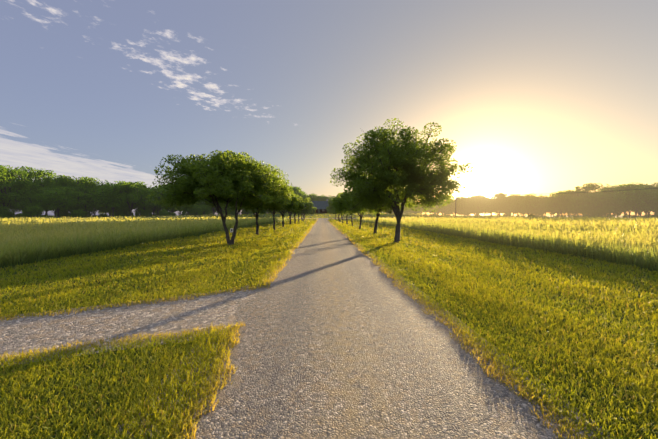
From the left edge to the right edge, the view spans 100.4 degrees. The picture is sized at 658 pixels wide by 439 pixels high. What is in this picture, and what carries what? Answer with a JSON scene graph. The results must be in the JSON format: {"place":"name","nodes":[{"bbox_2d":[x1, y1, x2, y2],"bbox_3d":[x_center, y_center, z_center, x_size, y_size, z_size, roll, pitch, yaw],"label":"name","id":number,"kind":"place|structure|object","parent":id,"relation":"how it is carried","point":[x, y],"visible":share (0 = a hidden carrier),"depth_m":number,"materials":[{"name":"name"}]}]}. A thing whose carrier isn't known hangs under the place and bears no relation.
{"place":"outdoors","nodes":[
{"label":"outdoors","id":0,"kind":"place"},
{"bbox_2d":[0,284,258,366],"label":"side path","id":1,"kind":"structure","parent":0,"point":[27,333],"depth_m":4.33,"materials":[{"name":"grey gravel"}]},
{"bbox_2d":[238,218,356,218],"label":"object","id":2,"kind":"structure","parent":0,"point":[320,218],"depth_m":95.74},
{"bbox_2d":[0,213,657,438],"bbox_3d":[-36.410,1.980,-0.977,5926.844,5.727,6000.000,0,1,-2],"label":"ground","id":3,"kind":"structure","parent":0,"point":[385,260],"depth_m":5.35,"materials":[{"name":"green plant"}]},
{"bbox_2d":[0,206,9,217],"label":"tree","id":4,"kind":"object","parent":3,"relation":"on","point":[5,209],"visible":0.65,"depth_m":86.15,"materials":[{"name":"green plant"}]},
{"bbox_2d":[0,210,14,218],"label":"bush","id":5,"kind":"object","parent":3,"relation":"on","point":[11,214],"visible":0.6,"depth_m":86.41,"materials":[{"name":"green plant"}]},
{"bbox_2d":[0,165,38,211],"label":"tree","id":6,"kind":"object","parent":3,"relation":"on","point":[15,195],"visible":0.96,"depth_m":93.11,"materials":[{"name":"green plant"}]},
{"bbox_2d":[15,213,25,217],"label":"bush","id":7,"kind":"object","parent":3,"relation":"on","point":[19,215],"visible":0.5,"depth_m":89.79,"materials":[{"name":"green plant"}]},
{"bbox_2d":[4,166,56,186],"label":"tree","id":8,"kind":"object","parent":3,"relation":"on","point":[38,175],"visible":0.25,"depth_m":106.83,"materials":[{"name":"green plant"}]},
{"bbox_2d":[10,193,52,215],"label":"tree","id":9,"kind":"object","parent":3,"relation":"on","point":[25,204],"visible":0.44,"depth_m":93.58,"materials":[{"name":"green plant"}]},
{"bbox_2d":[22,205,44,216],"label":"shrub","id":10,"kind":"object","parent":3,"relation":"on","point":[32,210],"visible":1,"depth_m":87.58,"materials":[{"name":"green plant"}]},
{"bbox_2d":[26,181,61,214],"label":"tree","id":11,"kind":"object","parent":3,"relation":"on","point":[40,186],"visible":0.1,"depth_m":103.44,"materials":[{"name":"green plant"}]},
{"bbox_2d":[31,186,78,217],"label":"tree","id":12,"kind":"object","parent":3,"relation":"on","point":[70,191],"visible":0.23,"depth_m":100.34,"materials":[{"name":"green plant"}]},
{"bbox_2d":[34,189,76,217],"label":"tree","id":13,"kind":"object","parent":3,"relation":"on","point":[45,199],"visible":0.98,"depth_m":94.14,"materials":[{"name":"green plant"}]},
{"bbox_2d":[32,175,85,209],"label":"tree","id":14,"kind":"object","parent":3,"relation":"on","point":[63,180],"visible":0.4,"depth_m":105.93,"materials":[{"name":"green plant"}]},
{"bbox_2d":[59,211,72,217],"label":"bush","id":15,"kind":"object","parent":3,"relation":"on","point":[62,214],"visible":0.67,"depth_m":101.89,"materials":[{"name":"green plant"}]},
{"bbox_2d":[71,209,84,216],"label":"shrub","id":16,"kind":"object","parent":3,"relation":"on","point":[75,213],"visible":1,"depth_m":94.95,"materials":[{"name":"green plant"}]},
{"bbox_2d":[63,191,98,216],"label":"tree","id":17,"kind":"object","parent":3,"relation":"on","point":[89,206],"visible":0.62,"depth_m":104.31,"materials":[{"name":"green plant"}]},
{"bbox_2d":[70,176,107,210],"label":"tree","id":18,"kind":"object","parent":3,"relation":"on","point":[91,182],"visible":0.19,"depth_m":111.27,"materials":[{"name":"green plant"}]},
{"bbox_2d":[86,207,102,214],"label":"tree","id":19,"kind":"object","parent":3,"relation":"on","point":[95,211],"visible":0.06,"depth_m":121.57,"materials":[{"name":"green plant"}]},
{"bbox_2d":[84,183,118,214],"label":"tree","id":20,"kind":"object","parent":3,"relation":"on","point":[97,192],"visible":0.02,"depth_m":116.73,"materials":[{"name":"green plant"}]},
{"bbox_2d":[88,182,128,216],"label":"tree","id":21,"kind":"object","parent":3,"relation":"on","point":[108,189],"visible":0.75,"depth_m":102.53,"materials":[{"name":"green plant"}]},
{"bbox_2d":[96,197,121,215],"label":"tree","id":22,"kind":"object","parent":3,"relation":"on","point":[106,209],"visible":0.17,"depth_m":109.87,"materials":[{"name":"green plant"}]},
{"bbox_2d":[113,211,125,216],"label":"bush","id":23,"kind":"object","parent":3,"relation":"on","point":[118,213],"visible":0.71,"depth_m":107.12,"materials":[{"name":"green plant"}]},
{"bbox_2d":[119,210,133,216],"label":"bush","id":24,"kind":"object","parent":3,"relation":"on","point":[127,212],"visible":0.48,"depth_m":110.62,"materials":[{"name":"green plant"}]},
{"bbox_2d":[105,181,154,216],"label":"tree","id":25,"kind":"object","parent":3,"relation":"on","point":[139,196],"visible":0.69,"depth_m":108.54,"materials":[{"name":"green plant"}]},
{"bbox_2d":[133,208,145,215],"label":"shrub","id":26,"kind":"object","parent":3,"relation":"on","point":[141,212],"visible":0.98,"depth_m":111.36,"materials":[{"name":"green plant"}]},
{"bbox_2d":[132,181,154,208],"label":"tree","id":27,"kind":"object","parent":3,"relation":"on","point":[144,185],"visible":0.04,"depth_m":124.71,"materials":[{"name":"green plant"}]},
{"bbox_2d":[132,187,155,209],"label":"tree","id":28,"kind":"object","parent":3,"relation":"on","point":[136,205],"visible":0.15,"depth_m":119.68,"materials":[{"name":"green plant"}]},
{"bbox_2d":[141,210,155,216],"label":"bush","id":29,"kind":"object","parent":3,"relation":"on","point":[148,213],"visible":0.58,"depth_m":117.49,"materials":[{"name":"green plant"}]},
{"bbox_2d":[142,187,168,213],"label":"tree","id":30,"kind":"object","parent":3,"relation":"on","point":[154,188],"visible":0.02,"depth_m":129.59,"materials":[{"name":"green plant"}]},
{"bbox_2d":[145,189,172,215],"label":"tree","id":31,"kind":"object","parent":3,"relation":"on","point":[160,206],"visible":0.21,"depth_m":122.94,"materials":[{"name":"green plant"}]},
{"bbox_2d":[158,209,168,215],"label":"shrub","id":32,"kind":"object","parent":3,"relation":"on","point":[164,212],"visible":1,"depth_m":115.33,"materials":[{"name":"green plant"}]},
{"bbox_2d":[181,204,192,213],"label":"tree","id":33,"kind":"object","parent":3,"relation":"on","point":[187,210],"visible":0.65,"depth_m":120.31,"materials":[{"name":"green plant"}]},
{"bbox_2d":[191,205,202,214],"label":"shrub","id":34,"kind":"object","parent":3,"relation":"on","point":[197,208],"visible":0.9,"depth_m":122.14,"materials":[{"name":"green plant"}]},
{"bbox_2d":[197,199,220,214],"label":"tree","id":35,"kind":"object","parent":3,"relation":"on","point":[203,203],"visible":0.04,"depth_m":133.97,"materials":[{"name":"green plant"}]},
{"bbox_2d":[146,150,291,245],"bbox_3d":[-5.801,-1.081,15.418,7.345,5.384,6.977,0,1,-7],"label":"tree","id":36,"kind":"object","parent":3,"relation":"on","point":[233,178],"visible":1,"depth_m":13.65,"materials":[{"name":"green plant"}]},
{"bbox_2d":[221,176,291,234],"bbox_3d":[-5.771,-1.203,22.035,6.205,5.416,5.579,0,1,-19],"label":"tree","id":37,"kind":"object","parent":3,"relation":"on","point":[286,196],"visible":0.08,"depth_m":22.10,"materials":[{"name":"green plant"}]},
{"bbox_2d":[245,185,298,229],"bbox_3d":[-6.399,-1.424,30.446,6.248,5.564,5.414,0,1,7],"label":"tree","id":38,"kind":"object","parent":3,"relation":"on","point":[293,204],"visible":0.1,"depth_m":30.21,"materials":[{"name":"green plant"}]},
{"bbox_2d":[260,194,310,226],"bbox_3d":[-6.346,-1.369,38.927,7.680,5.180,5.044,0,1,-19],"label":"tree","id":39,"kind":"object","parent":3,"relation":"on","point":[301,206],"visible":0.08,"depth_m":38.50,"materials":[{"name":"green plant"}]},
{"bbox_2d":[279,194,310,223],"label":"tree","id":40,"kind":"object","parent":3,"relation":"on","point":[303,211],"visible":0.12,"depth_m":45.92,"materials":[{"name":"green plant"}]},
{"bbox_2d":[283,196,313,223],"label":"tree","id":41,"kind":"object","parent":3,"relation":"on","point":[307,199],"visible":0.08,"depth_m":52.81,"materials":[{"name":"green plant"}]},
{"bbox_2d":[292,186,304,196],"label":"tree","id":42,"kind":"object","parent":3,"relation":"on","point":[297,191],"visible":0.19,"depth_m":189.57,"materials":[{"name":"green plant"}]},
{"bbox_2d":[296,206,314,220],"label":"tree","id":43,"kind":"object","parent":3,"relation":"on","point":[312,208],"visible":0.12,"depth_m":77.01,"materials":[{"name":"green plant"}]},
{"bbox_2d":[309,193,321,200],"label":"tree","id":44,"kind":"object","parent":3,"relation":"on","point":[312,194],"visible":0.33,"depth_m":206.13,"materials":[{"name":"green plant"}]},
{"bbox_2d":[312,199,329,213],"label":"house","id":45,"kind":"structure","parent":3,"relation":"on","point":[320,206],"depth_m":141.71,"materials":[{"name":"grey wood"}]},
{"bbox_2d":[317,195,332,200],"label":"tree","id":46,"kind":"object","parent":3,"relation":"on","point":[323,198],"visible":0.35,"depth_m":208.55,"materials":[{"name":"green plant"}]},
{"bbox_2d":[0,212,657,271],"bbox_3d":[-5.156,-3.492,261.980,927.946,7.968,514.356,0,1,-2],"label":"crop field","id":47,"kind":"structure","parent":3,"relation":"on","point":[630,240],"depth_m":18.78,"materials":[{"name":"plant"}]},
{"bbox_2d":[330,193,364,225],"bbox_3d":[2.950,-1.438,39.957,6.202,5.317,6.843,0,1,16],"label":"tree","id":48,"kind":"object","parent":3,"relation":"on","point":[333,206],"visible":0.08,"depth_m":40.21,"materials":[{"name":"green plant"}]},
{"bbox_2d":[327,197,367,223],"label":"tree","id":49,"kind":"object","parent":3,"relation":"on","point":[329,201],"visible":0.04,"depth_m":48.32,"materials":[{"name":"green plant"}]},
{"bbox_2d":[331,190,388,229],"bbox_3d":[3.722,-1.305,32.123,7.148,5.275,6.419,-1,1,-28],"label":"tree","id":50,"kind":"object","parent":3,"relation":"on","point":[341,203],"visible":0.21,"depth_m":30.99,"materials":[{"name":"green plant"}]},
{"bbox_2d":[347,179,417,233],"bbox_3d":[4.905,-1.160,24.298,6.584,5.275,5.618,-1,1,-32],"label":"tree","id":51,"kind":"object","parent":3,"relation":"on","point":[377,214],"visible":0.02,"depth_m":23.86,"materials":[{"name":"green plant"}]},
{"bbox_2d":[330,118,475,242],"bbox_3d":[3.698,-2.094,17.238,7.300,7.345,7.816,-1,1,-36],"label":"tree","id":52,"kind":"object","parent":3,"relation":"on","point":[398,162],"visible":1,"depth_m":15.52,"materials":[{"name":"green plant"}]},
{"bbox_2d":[418,204,433,212],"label":"tree","id":53,"kind":"object","parent":3,"relation":"on","point":[427,210],"visible":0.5,"depth_m":292.01,"materials":[{"name":"green plant"}]},
{"bbox_2d":[435,203,446,214],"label":"tree","id":54,"kind":"object","parent":3,"relation":"on","point":[438,211],"visible":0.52,"depth_m":282.63,"materials":[{"name":"green plant"}]},
{"bbox_2d":[443,198,465,212],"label":"tree","id":55,"kind":"object","parent":3,"relation":"on","point":[450,207],"visible":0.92,"depth_m":269.47,"materials":[{"name":"green plant"}]},
{"bbox_2d":[457,196,469,215],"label":"tree","id":56,"kind":"object","parent":3,"relation":"on","point":[460,197],"visible":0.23,"depth_m":284.08,"materials":[{"name":"green plant"}]},
{"bbox_2d":[462,211,470,215],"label":"tree","id":57,"kind":"object","parent":3,"relation":"on","point":[467,213],"visible":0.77,"depth_m":265.96,"materials":[{"name":"green plant"}]},
{"bbox_2d":[468,203,481,213],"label":"tree","id":58,"kind":"object","parent":3,"relation":"on","point":[473,212],"visible":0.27,"depth_m":264.24,"materials":[{"name":"green plant"}]},
{"bbox_2d":[466,197,485,212],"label":"tree","id":59,"kind":"object","parent":3,"relation":"on","point":[476,201],"visible":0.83,"depth_m":260.92,"materials":[{"name":"green plant"}]},
{"bbox_2d":[466,194,489,206],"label":"tree","id":60,"kind":"object","parent":3,"relation":"on","point":[478,196],"visible":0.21,"depth_m":274.33,"materials":[{"name":"green plant"}]},
{"bbox_2d":[482,203,499,215],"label":"tree","id":61,"kind":"object","parent":3,"relation":"on","point":[485,210],"visible":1,"depth_m":249.35,"materials":[{"name":"green plant"}]},
{"bbox_2d":[486,192,510,214],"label":"tree","id":62,"kind":"object","parent":3,"relation":"on","point":[494,201],"visible":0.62,"depth_m":247.79,"materials":[{"name":"green plant"}]},
{"bbox_2d":[497,195,514,211],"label":"tree","id":63,"kind":"object","parent":3,"relation":"on","point":[507,206],"visible":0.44,"depth_m":241.56,"materials":[{"name":"green plant"}]},
{"bbox_2d":[503,211,511,216],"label":"tree","id":64,"kind":"object","parent":3,"relation":"on","point":[506,214],"visible":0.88,"depth_m":231.79,"materials":[{"name":"green plant"}]},
{"bbox_2d":[509,198,536,216],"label":"tree","id":65,"kind":"object","parent":3,"relation":"on","point":[515,207],"visible":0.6,"depth_m":227.46,"materials":[{"name":"green plant"}]},
{"bbox_2d":[513,194,539,214],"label":"tree","id":66,"kind":"object","parent":3,"relation":"on","point":[519,197],"visible":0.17,"depth_m":234.64,"materials":[{"name":"green plant"}]},
{"bbox_2d":[515,198,542,214],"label":"tree","id":67,"kind":"object","parent":3,"relation":"on","point":[526,208],"visible":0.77,"depth_m":221.50,"materials":[{"name":"green plant"}]},
{"bbox_2d":[529,205,547,213],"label":"tree","id":68,"kind":"object","parent":3,"relation":"on","point":[536,209],"visible":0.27,"depth_m":222.51,"materials":[{"name":"green plant"}]},
{"bbox_2d":[534,212,544,216],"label":"tree","id":69,"kind":"object","parent":3,"relation":"on","point":[537,214],"visible":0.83,"depth_m":212.40,"materials":[{"name":"green plant"}]},
{"bbox_2d":[535,195,551,215],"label":"tree","id":70,"kind":"object","parent":3,"relation":"on","point":[545,196],"visible":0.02,"depth_m":229.32,"materials":[{"name":"green plant"}]},
{"bbox_2d":[540,197,553,215],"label":"tree","id":71,"kind":"object","parent":3,"relation":"on","point":[543,206],"visible":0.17,"depth_m":217.22,"materials":[{"name":"green plant"}]},
{"bbox_2d":[544,198,565,215],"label":"tree","id":72,"kind":"object","parent":3,"relation":"on","point":[557,203],"visible":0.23,"depth_m":203.83,"materials":[{"name":"green plant"}]},
{"bbox_2d":[549,210,565,216],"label":"tree","id":73,"kind":"object","parent":3,"relation":"on","point":[554,212],"visible":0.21,"depth_m":210.86,"materials":[{"name":"green plant"}]},
{"bbox_2d":[548,191,575,216],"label":"tree","id":74,"kind":"object","parent":3,"relation":"on","point":[565,199],"visible":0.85,"depth_m":197.50,"materials":[{"name":"green plant"}]},
{"bbox_2d":[557,190,582,216],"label":"tree","id":75,"kind":"object","parent":3,"relation":"on","point":[573,193],"visible":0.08,"depth_m":208.97,"materials":[{"name":"green plant"}]},
{"bbox_2d":[565,197,590,217],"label":"tree","id":76,"kind":"object","parent":3,"relation":"on","point":[583,206],"visible":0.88,"depth_m":191.33,"materials":[{"name":"green plant"}]},
{"bbox_2d":[575,211,588,217],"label":"tree","id":77,"kind":"object","parent":3,"relation":"on","point":[583,215],"visible":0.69,"depth_m":183.69,"materials":[{"name":"green plant"}]},
{"bbox_2d":[570,183,609,213],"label":"tree","id":78,"kind":"object","parent":3,"relation":"on","point":[589,187],"visible":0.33,"depth_m":203.07,"materials":[{"name":"green plant"}]},
{"bbox_2d":[587,209,604,216],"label":"tree","id":79,"kind":"object","parent":3,"relation":"on","point":[597,213],"visible":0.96,"depth_m":177.78,"materials":[{"name":"green plant"}]},
{"bbox_2d":[605,187,616,194],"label":"tree","id":80,"kind":"object","parent":3,"relation":"on","point":[610,190],"visible":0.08,"depth_m":191.05,"materials":[{"name":"green plant"}]},
{"bbox_2d":[598,197,628,213],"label":"tree","id":81,"kind":"object","parent":3,"relation":"on","point":[608,203],"visible":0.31,"depth_m":178.80,"materials":[{"name":"green plant"}]},
{"bbox_2d":[604,206,623,216],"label":"tree","id":82,"kind":"object","parent":3,"relation":"on","point":[616,211],"visible":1,"depth_m":172.40,"materials":[{"name":"green plant"}]},
{"bbox_2d":[598,184,641,214],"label":"tree","id":83,"kind":"object","parent":3,"relation":"on","point":[614,191],"depth_m":188.78,"materials":[{"name":"green plant"}]},
{"bbox_2d":[606,182,655,217],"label":"tree","id":84,"kind":"object","parent":3,"relation":"on","point":[622,188],"visible":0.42,"depth_m":171.37,"materials":[{"name":"green plant"}]},
{"bbox_2d":[614,187,657,216],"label":"tree","id":85,"kind":"object","parent":3,"relation":"on","point":[628,199],"visible":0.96,"depth_m":159.77,"materials":[{"name":"green plant"}]},
{"bbox_2d":[633,191,657,217],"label":"tree","id":86,"kind":"object","parent":3,"relation":"on","point":[656,195],"visible":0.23,"depth_m":160.44,"materials":[{"name":"green plant"}]},
{"bbox_2d":[643,182,657,190],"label":"tree","id":87,"kind":"object","parent":3,"relation":"on","point":[654,185],"visible":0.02,"depth_m":171.66,"materials":[{"name":"green plant"}]},
{"bbox_2d":[0,0,657,214],"label":"sky","id":88,"kind":"structure","parent":0,"point":[542,97],"materials":[{"name":"blue"}]},
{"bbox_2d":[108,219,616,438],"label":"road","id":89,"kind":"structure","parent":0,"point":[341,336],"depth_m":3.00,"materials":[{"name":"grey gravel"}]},
{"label":"utility pole","id":90,"kind":"object","parent":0,"visible":0},
{"bbox_2d":[475,188,655,194],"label":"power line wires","id":91,"kind":"object","parent":90,"relation":"attached to","point":[550,193],"visible":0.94,"depth_m":75.11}
]}

